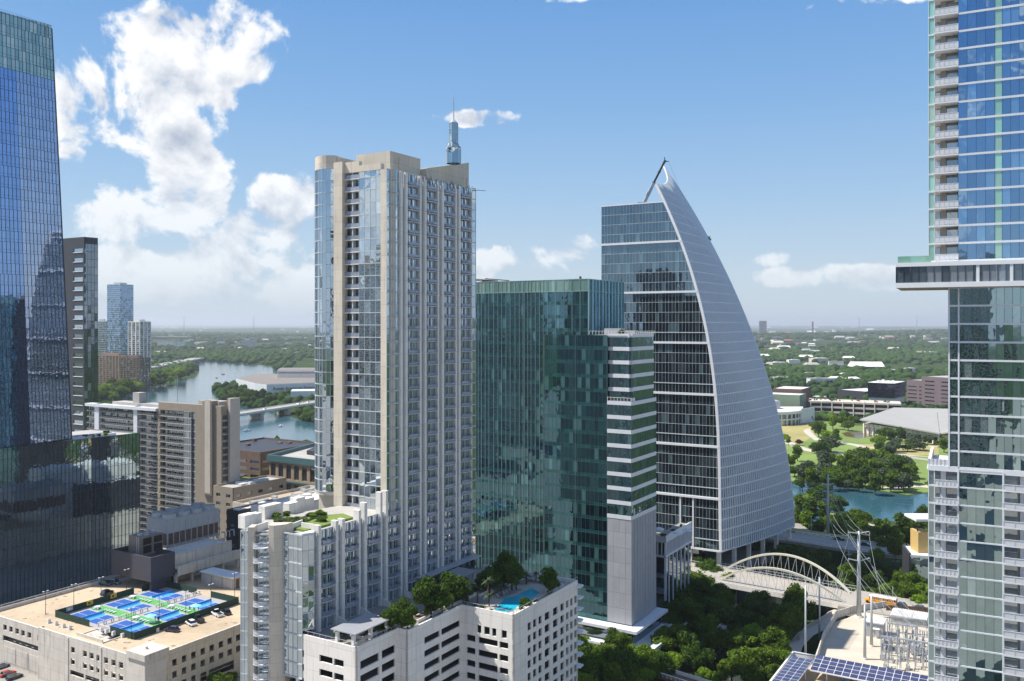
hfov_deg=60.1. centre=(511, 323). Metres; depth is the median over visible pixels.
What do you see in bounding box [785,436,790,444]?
tree
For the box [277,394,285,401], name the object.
tree
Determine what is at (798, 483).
tree
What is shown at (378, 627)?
shrub
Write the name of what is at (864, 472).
tree
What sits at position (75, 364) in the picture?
strip window
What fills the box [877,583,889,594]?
tree
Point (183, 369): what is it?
tree
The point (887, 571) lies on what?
tree
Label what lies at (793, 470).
tree
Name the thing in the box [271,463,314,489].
windows
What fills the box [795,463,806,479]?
tree
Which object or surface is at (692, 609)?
tree
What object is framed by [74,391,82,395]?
strip window
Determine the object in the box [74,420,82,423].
strip window
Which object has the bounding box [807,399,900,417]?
long deck garage
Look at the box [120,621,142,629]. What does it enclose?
court net
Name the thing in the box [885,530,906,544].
tree
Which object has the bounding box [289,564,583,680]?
parking podium
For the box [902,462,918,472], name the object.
tree
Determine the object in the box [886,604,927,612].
wooden fence
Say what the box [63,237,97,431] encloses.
dark office tower
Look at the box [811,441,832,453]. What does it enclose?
tree
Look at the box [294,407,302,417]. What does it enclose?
tree
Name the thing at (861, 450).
tree
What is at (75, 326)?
strip window
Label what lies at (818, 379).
distant building
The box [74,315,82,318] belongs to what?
strip window
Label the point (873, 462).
tree
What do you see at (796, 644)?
creek path
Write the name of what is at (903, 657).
switchgear stand
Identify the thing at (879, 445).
tree
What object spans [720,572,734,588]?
tree
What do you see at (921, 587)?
tree
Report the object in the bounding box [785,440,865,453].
park drive
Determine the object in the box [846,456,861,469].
tree
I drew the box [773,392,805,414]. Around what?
sage hall
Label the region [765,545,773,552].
tree
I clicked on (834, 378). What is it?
distant building
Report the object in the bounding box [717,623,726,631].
creek bank
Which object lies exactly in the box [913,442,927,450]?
tree
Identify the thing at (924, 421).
event hall
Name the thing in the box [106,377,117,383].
tree
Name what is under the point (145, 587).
court fence
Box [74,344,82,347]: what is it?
strip window
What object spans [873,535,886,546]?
tree
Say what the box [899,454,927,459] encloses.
park road
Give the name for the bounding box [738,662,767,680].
tree
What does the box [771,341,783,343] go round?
distant building
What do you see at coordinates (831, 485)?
tree
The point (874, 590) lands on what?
tree
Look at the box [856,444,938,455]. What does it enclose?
dry lawn
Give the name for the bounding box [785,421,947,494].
park lawn
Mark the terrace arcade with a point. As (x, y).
(468, 562)
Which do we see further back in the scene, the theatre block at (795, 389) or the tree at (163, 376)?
the tree at (163, 376)
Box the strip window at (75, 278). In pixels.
[74,277,82,280]
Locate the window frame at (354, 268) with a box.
[240,163,475,680]
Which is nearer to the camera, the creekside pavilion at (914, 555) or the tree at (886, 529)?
the creekside pavilion at (914, 555)
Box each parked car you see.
[0,662,9,667]
[0,669,16,676]
[5,672,23,680]
[99,579,112,585]
[100,589,113,595]
[110,578,121,584]
[164,625,180,632]
[185,619,196,626]
[192,614,204,622]
[210,608,223,616]
[220,608,231,615]
[833,536,844,540]
[860,541,870,545]
[897,601,906,605]
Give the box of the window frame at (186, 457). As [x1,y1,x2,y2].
[89,406,194,531]
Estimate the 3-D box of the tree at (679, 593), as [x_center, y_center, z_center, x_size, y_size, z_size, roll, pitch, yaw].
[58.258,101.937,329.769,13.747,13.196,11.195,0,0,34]
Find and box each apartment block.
[98,353,127,384]
[120,355,150,391]
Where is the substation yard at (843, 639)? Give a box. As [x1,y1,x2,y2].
[820,612,927,675]
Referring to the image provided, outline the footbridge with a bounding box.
[639,661,709,680]
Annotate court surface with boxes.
[67,587,230,639]
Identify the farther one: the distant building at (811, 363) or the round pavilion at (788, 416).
the distant building at (811, 363)
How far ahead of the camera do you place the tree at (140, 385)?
1380.45 m
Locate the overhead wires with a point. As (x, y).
(860, 555)
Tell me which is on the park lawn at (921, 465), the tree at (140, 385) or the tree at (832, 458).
the tree at (832, 458)
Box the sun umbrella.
[145,613,156,616]
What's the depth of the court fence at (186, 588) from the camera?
298.66 m
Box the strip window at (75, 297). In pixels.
[74,296,82,299]
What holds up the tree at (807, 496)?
on the ground at (687, 669)
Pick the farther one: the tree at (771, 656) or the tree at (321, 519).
the tree at (771, 656)
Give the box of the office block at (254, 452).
[240,437,314,477]
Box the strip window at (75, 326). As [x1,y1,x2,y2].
[74,325,82,328]
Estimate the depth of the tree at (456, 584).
215.79 m
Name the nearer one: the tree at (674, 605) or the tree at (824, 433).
the tree at (674, 605)
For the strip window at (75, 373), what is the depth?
473.37 m
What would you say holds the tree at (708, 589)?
on the city ground at (726, 557)
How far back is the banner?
275.31 m
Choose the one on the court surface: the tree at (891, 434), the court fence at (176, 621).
the court fence at (176, 621)
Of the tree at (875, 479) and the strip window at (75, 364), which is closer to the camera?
the strip window at (75, 364)
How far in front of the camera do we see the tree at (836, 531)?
433.38 m
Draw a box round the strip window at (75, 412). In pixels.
[74,410,82,414]
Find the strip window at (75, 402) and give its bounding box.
[74,401,82,404]
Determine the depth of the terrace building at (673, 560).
324.94 m
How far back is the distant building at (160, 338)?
5450.75 m
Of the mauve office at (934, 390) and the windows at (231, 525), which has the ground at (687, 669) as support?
the mauve office at (934, 390)
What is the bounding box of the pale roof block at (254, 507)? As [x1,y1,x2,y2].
[251,491,318,515]
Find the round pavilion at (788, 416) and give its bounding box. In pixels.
[775,400,814,425]
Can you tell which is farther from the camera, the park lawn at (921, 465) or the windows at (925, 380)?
the windows at (925, 380)
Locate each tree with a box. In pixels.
[98,383,112,389]
[98,391,109,400]
[100,385,111,390]
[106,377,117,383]
[108,391,118,399]
[115,386,130,398]
[121,377,136,397]
[134,383,143,391]
[151,373,157,388]
[155,377,165,386]
[158,373,167,385]
[163,368,174,371]
[167,376,174,382]
[173,368,186,374]
[175,370,185,380]
[185,363,195,368]
[206,672,233,680]
[215,392,225,397]
[222,393,233,398]
[222,671,237,680]
[230,390,240,395]
[237,396,246,403]
[240,391,251,396]
[250,395,256,401]
[251,390,260,398]
[260,388,265,395]
[264,395,273,401]
[271,512,280,516]
[274,518,288,521]
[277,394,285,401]
[282,511,290,516]
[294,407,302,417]
[301,412,311,417]
[314,509,323,514]
[318,517,326,521]
[376,608,399,627]
[389,596,414,627]
[398,617,416,628]
[410,575,451,616]
[439,570,472,606]
[441,594,454,612]
[472,584,483,602]
[474,576,486,590]
[476,565,502,593]
[481,577,493,592]
[483,591,495,606]
[492,550,518,586]
[495,582,506,596]
[499,560,525,590]
[523,570,531,584]
[532,571,539,579]
[538,566,557,589]
[543,574,558,589]
[578,636,593,656]
[578,656,587,669]
[578,661,606,680]
[578,672,600,680]
[582,647,606,671]
[587,642,608,653]
[594,642,617,650]
[602,648,639,676]
[602,661,625,680]
[603,627,618,644]
[614,644,638,668]
[615,631,632,648]
[623,665,647,680]
[627,643,649,667]
[638,668,656,680]
[640,660,666,680]
[642,643,662,661]
[650,624,679,652]
[652,652,672,668]
[657,601,669,617]
[661,597,696,617]
[661,609,689,629]
[663,661,679,674]
[666,651,684,665]
[669,627,705,651]
[672,585,684,601]
[672,622,689,653]
[680,583,701,601]
[680,597,704,631]
[681,644,705,674]
[686,612,724,646]
[691,570,715,583]
[691,577,715,601]
[692,555,706,563]
[694,557,723,572]
[697,666,711,677]
[698,624,725,649]
[700,596,735,624]
[700,647,716,666]
[705,676,718,680]
[711,582,731,594]
[712,670,727,680]
[713,589,735,606]
[716,658,740,680]
[719,627,751,648]
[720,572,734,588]
[724,645,764,675]
[727,621,745,630]
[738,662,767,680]
[741,589,770,614]
[742,623,765,647]
[751,541,765,550]
[753,615,772,631]
[756,646,782,667]
[758,625,792,651]
[762,663,779,680]
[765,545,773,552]
[765,558,786,572]
[767,622,793,640]
[768,601,804,630]
[770,544,787,567]
[777,648,790,662]
[782,582,807,603]
[784,543,803,571]
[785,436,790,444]
[787,454,796,465]
[789,464,797,476]
[790,591,816,628]
[792,444,802,460]
[793,477,804,489]
[793,493,804,510]
[794,507,800,522]
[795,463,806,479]
[796,545,809,552]
[799,510,812,527]
[801,497,817,518]
[801,556,819,578]
[802,460,815,467]
[802,493,817,506]
[802,550,817,561]
[804,466,817,487]
[806,486,817,497]
[811,420,827,436]
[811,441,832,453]
[811,477,823,486]
[812,485,829,502]
[812,520,825,531]
[812,548,834,567]
[815,462,836,470]
[816,449,831,463]
[816,499,832,517]
[817,514,837,524]
[818,436,840,448]
[819,474,826,482]
[820,483,832,490]
[821,429,831,436]
[821,466,836,472]
[822,565,840,580]
[823,472,839,489]
[824,517,837,530]
[825,434,842,441]
[828,412,838,426]
[829,453,837,463]
[829,469,844,486]
[829,494,834,510]
[830,466,852,472]
[830,526,849,535]
[830,578,854,589]
[831,495,845,511]
[832,429,839,436]
[833,520,858,531]
[834,510,855,522]
[835,454,846,466]
[836,479,845,489]
[837,415,847,424]
[837,562,856,581]
[840,472,855,481]
[841,420,854,430]
[841,479,853,489]
[841,498,849,506]
[841,521,855,535]
[843,449,856,465]
[843,517,860,528]
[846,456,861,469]
[848,415,858,423]
[848,468,858,476]
[849,508,861,514]
[850,555,867,575]
[853,475,864,491]
[853,511,873,522]
[853,535,867,541]
[854,446,869,454]
[854,455,869,465]
[856,519,868,530]
[857,463,872,488]
[859,450,874,463]
[859,529,877,542]
[861,586,873,591]
[862,569,887,587]
[865,525,882,539]
[867,457,881,468]
[867,471,882,494]
[869,447,889,456]
[869,547,885,564]
[870,435,886,442]
[870,468,887,483]
[870,588,879,593]
[873,518,891,530]
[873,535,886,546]
[874,441,885,449]
[875,427,892,436]
[876,451,894,460]
[876,461,889,468]
[876,467,889,488]
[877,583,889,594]
[879,565,898,582]
[881,456,890,462]
[881,524,901,535]
[883,443,896,453]
[884,472,897,491]
[884,579,902,596]
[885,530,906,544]
[886,429,897,439]
[886,441,900,452]
[886,455,905,471]
[886,528,904,566]
[889,437,902,445]
[891,568,903,580]
[892,512,908,528]
[893,469,910,488]
[893,580,918,598]
[894,453,910,460]
[896,427,906,438]
[896,474,913,491]
[897,522,909,529]
[897,529,909,544]
[898,571,926,584]
[901,443,916,451]
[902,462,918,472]
[902,466,914,472]
[903,458,914,464]
[904,437,922,449]
[905,433,920,438]
[907,520,925,530]
[908,472,920,481]
[909,594,927,603]
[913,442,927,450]
[913,581,927,594]
[914,503,927,512]
[921,434,934,444]
[938,436,947,452]
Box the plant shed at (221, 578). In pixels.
[199,567,239,589]
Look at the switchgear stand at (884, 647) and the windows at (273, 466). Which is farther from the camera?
the windows at (273, 466)
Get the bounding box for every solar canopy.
[772,656,812,680]
[810,655,927,680]
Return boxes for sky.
[0,0,947,325]
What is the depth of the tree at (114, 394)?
1232.49 m
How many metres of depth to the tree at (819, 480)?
575.29 m
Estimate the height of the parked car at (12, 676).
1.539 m
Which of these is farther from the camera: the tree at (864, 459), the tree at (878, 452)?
the tree at (878, 452)
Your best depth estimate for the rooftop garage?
256.89 m
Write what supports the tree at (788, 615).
on the ground at (687, 669)
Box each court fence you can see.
[55,610,89,626]
[56,588,133,612]
[110,625,134,639]
[135,597,238,638]
[142,583,148,590]
[167,581,196,593]
[211,591,237,600]
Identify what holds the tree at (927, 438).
on the dry lawn at (917, 452)
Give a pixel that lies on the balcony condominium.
(189, 453)
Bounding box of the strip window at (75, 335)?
[74,334,82,337]
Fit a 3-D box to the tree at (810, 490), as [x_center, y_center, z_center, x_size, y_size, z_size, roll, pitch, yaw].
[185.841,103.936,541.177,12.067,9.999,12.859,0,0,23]
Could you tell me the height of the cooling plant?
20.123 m
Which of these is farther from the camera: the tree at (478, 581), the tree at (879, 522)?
the tree at (879, 522)
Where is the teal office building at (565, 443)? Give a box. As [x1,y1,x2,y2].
[474,276,687,649]
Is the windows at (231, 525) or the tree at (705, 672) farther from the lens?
the windows at (231, 525)
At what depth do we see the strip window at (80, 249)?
472.67 m
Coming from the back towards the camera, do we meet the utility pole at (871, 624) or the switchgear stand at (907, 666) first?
the utility pole at (871, 624)
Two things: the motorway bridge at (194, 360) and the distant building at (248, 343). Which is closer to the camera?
the motorway bridge at (194, 360)
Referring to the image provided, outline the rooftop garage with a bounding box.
[0,550,239,680]
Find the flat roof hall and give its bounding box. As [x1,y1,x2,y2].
[233,485,314,507]
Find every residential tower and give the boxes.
[98,319,106,354]
[107,282,132,354]
[128,319,150,357]
[896,0,1023,680]
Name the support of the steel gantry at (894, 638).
on the substation yard at (843, 639)
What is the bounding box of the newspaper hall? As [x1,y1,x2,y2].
[236,368,314,396]
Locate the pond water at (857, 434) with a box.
[842,431,873,437]
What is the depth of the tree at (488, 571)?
226.58 m
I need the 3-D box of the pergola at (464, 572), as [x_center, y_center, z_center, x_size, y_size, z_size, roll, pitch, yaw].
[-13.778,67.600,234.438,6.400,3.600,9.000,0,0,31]
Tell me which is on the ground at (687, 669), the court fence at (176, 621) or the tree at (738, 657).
the tree at (738, 657)
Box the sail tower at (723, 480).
[601,166,794,568]
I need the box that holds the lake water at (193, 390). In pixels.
[122,358,927,521]
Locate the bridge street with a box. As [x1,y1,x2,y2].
[838,590,927,616]
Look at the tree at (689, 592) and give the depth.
326.94 m
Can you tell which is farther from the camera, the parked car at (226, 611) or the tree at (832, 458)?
the tree at (832, 458)
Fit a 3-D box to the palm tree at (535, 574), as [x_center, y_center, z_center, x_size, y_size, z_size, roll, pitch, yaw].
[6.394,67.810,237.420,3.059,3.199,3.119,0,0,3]
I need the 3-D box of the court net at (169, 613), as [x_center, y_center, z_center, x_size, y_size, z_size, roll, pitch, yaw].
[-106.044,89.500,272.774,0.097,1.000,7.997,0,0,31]
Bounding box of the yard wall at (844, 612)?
[816,601,885,654]
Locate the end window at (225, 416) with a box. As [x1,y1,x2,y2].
[223,415,226,479]
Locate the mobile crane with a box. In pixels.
[637,157,686,205]
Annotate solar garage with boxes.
[770,651,857,680]
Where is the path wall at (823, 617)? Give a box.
[799,611,831,639]
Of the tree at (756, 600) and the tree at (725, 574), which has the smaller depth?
the tree at (756, 600)
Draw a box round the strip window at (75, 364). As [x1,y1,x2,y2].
[74,363,82,366]
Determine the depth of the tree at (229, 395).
1256.24 m
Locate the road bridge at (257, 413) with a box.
[240,400,314,418]
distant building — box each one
[156,337,191,339]
[157,341,175,345]
[176,341,184,346]
[241,341,256,346]
[759,321,766,331]
[766,362,784,364]
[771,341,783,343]
[786,359,799,363]
[803,362,819,365]
[806,377,831,382]
[809,357,828,362]
[828,361,843,364]
[828,376,842,381]
[842,356,854,361]
[848,361,883,368]
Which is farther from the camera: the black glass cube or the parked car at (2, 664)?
the black glass cube
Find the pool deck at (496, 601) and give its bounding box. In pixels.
[485,579,546,613]
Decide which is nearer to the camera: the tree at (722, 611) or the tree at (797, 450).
the tree at (722, 611)
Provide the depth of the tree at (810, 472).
576.99 m
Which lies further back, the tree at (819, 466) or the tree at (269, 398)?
the tree at (269, 398)
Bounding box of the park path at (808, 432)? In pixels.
[804,428,820,439]
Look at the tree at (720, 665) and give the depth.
258.88 m
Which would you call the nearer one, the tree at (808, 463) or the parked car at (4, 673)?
the parked car at (4, 673)
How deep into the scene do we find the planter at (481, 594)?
225.91 m
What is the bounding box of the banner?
[66,606,72,611]
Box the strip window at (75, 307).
[74,306,82,309]
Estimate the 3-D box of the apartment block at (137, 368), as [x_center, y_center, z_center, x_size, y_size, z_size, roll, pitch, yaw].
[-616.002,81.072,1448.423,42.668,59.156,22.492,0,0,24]
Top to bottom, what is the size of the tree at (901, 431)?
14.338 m
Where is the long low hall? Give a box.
[837,388,867,399]
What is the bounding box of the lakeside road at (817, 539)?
[760,532,901,558]
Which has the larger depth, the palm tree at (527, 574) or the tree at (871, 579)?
the tree at (871, 579)
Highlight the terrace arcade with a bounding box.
[414,554,480,586]
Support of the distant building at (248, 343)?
on the ground at (687, 669)
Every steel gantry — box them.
[880,635,927,659]
[887,622,917,642]
[889,616,927,634]
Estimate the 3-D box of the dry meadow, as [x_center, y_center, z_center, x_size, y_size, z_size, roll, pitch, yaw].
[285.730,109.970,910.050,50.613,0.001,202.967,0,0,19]
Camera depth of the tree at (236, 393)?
1294.65 m
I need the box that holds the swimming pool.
[495,588,539,611]
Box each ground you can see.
[0,523,818,680]
[127,325,947,680]
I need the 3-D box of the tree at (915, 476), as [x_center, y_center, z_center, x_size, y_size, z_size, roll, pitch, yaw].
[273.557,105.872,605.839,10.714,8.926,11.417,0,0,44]
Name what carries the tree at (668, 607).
on the city ground at (726, 557)
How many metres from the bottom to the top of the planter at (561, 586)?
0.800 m
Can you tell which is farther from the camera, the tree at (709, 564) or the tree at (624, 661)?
the tree at (709, 564)
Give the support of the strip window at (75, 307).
in the dark office tower at (81, 267)
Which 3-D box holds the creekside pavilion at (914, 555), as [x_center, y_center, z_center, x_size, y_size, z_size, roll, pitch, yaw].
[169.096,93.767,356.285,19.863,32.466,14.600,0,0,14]
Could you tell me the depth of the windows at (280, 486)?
397.35 m
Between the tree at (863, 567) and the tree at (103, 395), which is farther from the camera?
the tree at (103, 395)
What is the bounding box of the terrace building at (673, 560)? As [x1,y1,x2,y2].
[656,521,691,606]
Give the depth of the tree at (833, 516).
457.61 m
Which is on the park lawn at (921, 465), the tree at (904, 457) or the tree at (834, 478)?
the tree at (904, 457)
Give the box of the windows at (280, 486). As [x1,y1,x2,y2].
[217,485,282,539]
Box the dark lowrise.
[227,499,275,549]
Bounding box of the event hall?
[860,407,947,443]
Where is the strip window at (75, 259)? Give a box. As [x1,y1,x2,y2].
[74,258,82,261]
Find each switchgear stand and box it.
[880,643,883,660]
[883,637,885,652]
[883,652,887,667]
[887,639,889,659]
[887,653,898,669]
[888,628,896,643]
[890,644,900,659]
[897,641,907,660]
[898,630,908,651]
[899,654,901,669]
[906,645,909,670]
[914,652,916,668]
[917,646,927,661]
[922,645,923,669]
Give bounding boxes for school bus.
[864,594,897,604]
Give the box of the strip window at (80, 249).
[74,248,82,251]
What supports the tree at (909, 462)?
on the park lawn at (921, 465)
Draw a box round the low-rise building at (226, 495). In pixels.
[213,475,285,540]
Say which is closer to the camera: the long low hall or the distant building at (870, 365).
the long low hall
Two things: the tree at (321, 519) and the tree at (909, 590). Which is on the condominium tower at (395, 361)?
the tree at (321, 519)
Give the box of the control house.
[866,615,886,638]
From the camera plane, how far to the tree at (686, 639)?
279.87 m
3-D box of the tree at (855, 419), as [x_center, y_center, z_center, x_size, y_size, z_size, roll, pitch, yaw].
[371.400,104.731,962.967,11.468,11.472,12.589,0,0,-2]
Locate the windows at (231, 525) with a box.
[230,524,234,546]
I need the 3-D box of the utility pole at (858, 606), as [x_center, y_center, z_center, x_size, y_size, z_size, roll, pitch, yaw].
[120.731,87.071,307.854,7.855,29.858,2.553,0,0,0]
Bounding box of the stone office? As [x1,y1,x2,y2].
[267,443,314,489]
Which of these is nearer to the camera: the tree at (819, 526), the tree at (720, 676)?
the tree at (720, 676)
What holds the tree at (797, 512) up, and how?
on the city ground at (726, 557)
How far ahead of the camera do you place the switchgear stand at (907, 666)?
260.61 m
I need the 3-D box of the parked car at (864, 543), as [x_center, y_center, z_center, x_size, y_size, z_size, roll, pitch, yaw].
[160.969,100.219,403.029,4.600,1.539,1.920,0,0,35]
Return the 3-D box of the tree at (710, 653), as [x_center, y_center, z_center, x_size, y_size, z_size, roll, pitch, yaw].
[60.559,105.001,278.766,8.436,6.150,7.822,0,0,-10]
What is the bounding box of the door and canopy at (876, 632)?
[873,628,879,637]
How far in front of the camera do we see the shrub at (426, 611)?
207.56 m
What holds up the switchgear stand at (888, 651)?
on the substation yard at (843, 639)
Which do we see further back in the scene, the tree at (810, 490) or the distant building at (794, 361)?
the distant building at (794, 361)
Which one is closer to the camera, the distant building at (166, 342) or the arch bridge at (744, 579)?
the arch bridge at (744, 579)
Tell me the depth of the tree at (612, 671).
242.43 m
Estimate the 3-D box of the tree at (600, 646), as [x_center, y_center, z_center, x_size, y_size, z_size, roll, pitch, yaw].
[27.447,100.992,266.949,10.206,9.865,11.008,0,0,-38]
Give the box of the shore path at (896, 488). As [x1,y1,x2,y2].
[883,484,927,490]
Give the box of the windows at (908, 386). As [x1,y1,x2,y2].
[908,386,921,402]
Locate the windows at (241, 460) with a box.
[240,459,268,476]
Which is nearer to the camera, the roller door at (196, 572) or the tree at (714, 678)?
the tree at (714, 678)
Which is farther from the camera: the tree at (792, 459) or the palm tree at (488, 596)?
the tree at (792, 459)
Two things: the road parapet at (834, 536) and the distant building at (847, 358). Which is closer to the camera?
the road parapet at (834, 536)
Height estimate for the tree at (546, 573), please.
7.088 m
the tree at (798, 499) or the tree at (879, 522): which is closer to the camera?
the tree at (879, 522)
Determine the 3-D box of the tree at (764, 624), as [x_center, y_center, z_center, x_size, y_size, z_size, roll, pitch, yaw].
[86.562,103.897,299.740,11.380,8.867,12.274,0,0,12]
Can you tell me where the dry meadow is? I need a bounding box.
[781,421,815,443]
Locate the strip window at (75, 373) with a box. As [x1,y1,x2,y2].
[74,372,82,375]
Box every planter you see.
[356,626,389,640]
[413,612,432,622]
[429,606,445,614]
[450,600,460,607]
[461,592,475,602]
[475,588,492,596]
[545,583,563,592]
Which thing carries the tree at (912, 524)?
on the ground at (687, 669)
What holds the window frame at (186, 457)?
in the balcony condominium
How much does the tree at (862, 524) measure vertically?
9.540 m
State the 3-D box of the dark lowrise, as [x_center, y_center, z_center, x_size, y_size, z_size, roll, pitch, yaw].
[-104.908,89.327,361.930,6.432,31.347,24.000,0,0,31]
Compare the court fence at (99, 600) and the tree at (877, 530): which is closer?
the court fence at (99, 600)
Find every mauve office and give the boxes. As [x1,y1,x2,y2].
[907,379,921,403]
[922,375,947,405]
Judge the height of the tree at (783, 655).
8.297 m
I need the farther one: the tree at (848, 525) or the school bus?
the tree at (848, 525)
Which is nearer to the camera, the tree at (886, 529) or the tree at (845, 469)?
the tree at (886, 529)
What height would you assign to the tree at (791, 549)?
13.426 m
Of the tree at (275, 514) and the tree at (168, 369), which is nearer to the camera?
the tree at (275, 514)
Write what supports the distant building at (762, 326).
on the ground at (687, 669)
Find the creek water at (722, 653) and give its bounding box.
[714,565,772,680]
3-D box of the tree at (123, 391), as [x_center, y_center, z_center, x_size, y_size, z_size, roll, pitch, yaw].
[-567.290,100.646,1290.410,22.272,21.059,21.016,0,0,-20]
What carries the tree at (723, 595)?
on the ground at (687, 669)
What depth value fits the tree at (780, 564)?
386.29 m
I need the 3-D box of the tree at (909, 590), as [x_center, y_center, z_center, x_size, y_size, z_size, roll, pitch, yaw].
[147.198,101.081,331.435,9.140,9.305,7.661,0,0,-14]
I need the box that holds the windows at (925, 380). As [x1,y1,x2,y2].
[925,380,947,405]
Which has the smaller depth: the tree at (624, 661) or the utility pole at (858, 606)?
the tree at (624, 661)
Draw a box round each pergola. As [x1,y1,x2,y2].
[331,613,388,645]
[449,567,477,586]
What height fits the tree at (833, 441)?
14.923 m
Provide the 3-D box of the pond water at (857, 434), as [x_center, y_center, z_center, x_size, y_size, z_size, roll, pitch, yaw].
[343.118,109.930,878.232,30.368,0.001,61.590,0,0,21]
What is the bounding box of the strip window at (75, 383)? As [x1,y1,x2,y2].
[74,382,82,385]
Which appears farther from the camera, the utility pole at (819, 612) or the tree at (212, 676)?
the utility pole at (819, 612)
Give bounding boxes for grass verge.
[791,528,854,540]
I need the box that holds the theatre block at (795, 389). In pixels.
[773,386,810,407]
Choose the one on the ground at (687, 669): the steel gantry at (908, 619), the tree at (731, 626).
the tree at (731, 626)
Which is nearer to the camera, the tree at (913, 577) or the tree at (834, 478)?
the tree at (913, 577)
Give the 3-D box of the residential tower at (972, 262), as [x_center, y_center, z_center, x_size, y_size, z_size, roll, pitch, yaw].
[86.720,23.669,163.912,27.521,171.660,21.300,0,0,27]
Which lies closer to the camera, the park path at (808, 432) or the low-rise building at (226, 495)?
the low-rise building at (226, 495)
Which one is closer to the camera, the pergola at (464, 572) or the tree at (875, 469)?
the pergola at (464, 572)
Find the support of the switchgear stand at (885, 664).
on the substation yard at (843, 639)
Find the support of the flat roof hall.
on the city ground at (726, 557)
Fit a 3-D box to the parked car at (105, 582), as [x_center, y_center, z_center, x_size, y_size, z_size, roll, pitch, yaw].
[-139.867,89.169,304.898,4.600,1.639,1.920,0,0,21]
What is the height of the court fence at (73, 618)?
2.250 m
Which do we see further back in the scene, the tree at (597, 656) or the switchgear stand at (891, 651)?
the switchgear stand at (891, 651)
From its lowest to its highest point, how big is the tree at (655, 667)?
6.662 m
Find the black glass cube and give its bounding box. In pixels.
[868,379,904,402]
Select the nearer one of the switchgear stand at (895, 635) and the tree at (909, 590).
the switchgear stand at (895, 635)
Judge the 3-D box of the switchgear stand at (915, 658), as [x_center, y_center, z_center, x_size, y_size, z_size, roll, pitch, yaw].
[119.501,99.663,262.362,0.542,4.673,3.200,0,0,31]
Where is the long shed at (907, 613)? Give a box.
[891,607,927,627]
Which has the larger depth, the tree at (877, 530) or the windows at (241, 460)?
the windows at (241, 460)
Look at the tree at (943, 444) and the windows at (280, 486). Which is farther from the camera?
the tree at (943, 444)
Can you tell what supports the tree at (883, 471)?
on the park lawn at (921, 465)
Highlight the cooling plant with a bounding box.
[111,502,239,590]
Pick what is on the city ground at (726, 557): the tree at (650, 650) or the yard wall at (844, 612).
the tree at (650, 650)
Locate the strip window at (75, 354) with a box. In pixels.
[74,353,82,356]
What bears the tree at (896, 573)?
on the ground at (687, 669)
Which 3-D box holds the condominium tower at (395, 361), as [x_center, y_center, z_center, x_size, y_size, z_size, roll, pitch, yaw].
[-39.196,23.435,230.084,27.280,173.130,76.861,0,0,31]
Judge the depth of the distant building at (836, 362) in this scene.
2340.89 m
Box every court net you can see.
[81,611,103,618]
[117,599,139,608]
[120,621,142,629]
[152,590,172,597]
[157,609,178,617]
[196,599,210,603]
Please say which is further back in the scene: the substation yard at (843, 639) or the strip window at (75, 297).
the strip window at (75, 297)
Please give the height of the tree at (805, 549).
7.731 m
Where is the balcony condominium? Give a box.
[85,375,239,538]
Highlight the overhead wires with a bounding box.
[793,479,923,638]
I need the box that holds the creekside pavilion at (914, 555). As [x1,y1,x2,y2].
[902,513,927,582]
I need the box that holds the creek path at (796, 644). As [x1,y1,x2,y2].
[789,608,837,653]
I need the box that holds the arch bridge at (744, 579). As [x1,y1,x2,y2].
[691,553,861,620]
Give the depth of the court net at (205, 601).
284.65 m
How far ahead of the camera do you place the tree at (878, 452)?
681.88 m
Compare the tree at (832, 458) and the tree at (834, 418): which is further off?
the tree at (834, 418)
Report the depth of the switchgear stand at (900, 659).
261.03 m
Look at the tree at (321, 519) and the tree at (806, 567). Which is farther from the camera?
the tree at (806, 567)
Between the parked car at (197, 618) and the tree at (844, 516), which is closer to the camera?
the parked car at (197, 618)
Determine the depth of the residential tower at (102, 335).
1644.03 m
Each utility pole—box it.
[805,585,806,654]
[818,577,819,639]
[822,474,833,534]
[848,531,870,617]
[862,604,866,659]
[869,593,873,646]
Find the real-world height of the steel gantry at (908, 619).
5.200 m
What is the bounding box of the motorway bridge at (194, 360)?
[151,357,204,368]
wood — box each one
[98,375,947,441]
[151,329,947,349]
[151,346,947,378]
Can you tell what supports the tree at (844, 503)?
on the ground at (687, 669)
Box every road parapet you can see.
[766,537,901,555]
[784,530,909,545]
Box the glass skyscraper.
[0,9,139,603]
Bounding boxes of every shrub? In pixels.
[374,624,381,631]
[423,608,430,614]
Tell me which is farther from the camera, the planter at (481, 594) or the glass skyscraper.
the glass skyscraper
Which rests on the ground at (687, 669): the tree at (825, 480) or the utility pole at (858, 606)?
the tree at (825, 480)
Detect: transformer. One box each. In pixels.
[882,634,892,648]
[911,642,921,654]
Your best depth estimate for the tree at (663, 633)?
281.56 m
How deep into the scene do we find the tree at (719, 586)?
337.02 m
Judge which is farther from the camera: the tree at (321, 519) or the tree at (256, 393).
the tree at (256, 393)
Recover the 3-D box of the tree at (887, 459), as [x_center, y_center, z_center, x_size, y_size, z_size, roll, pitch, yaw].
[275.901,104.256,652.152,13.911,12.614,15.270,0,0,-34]
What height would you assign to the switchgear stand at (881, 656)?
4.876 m
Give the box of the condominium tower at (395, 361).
[238,96,485,680]
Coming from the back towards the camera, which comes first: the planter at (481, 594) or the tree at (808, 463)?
the tree at (808, 463)
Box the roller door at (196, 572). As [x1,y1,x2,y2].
[194,569,203,575]
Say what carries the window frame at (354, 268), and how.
in the condominium tower at (395, 361)

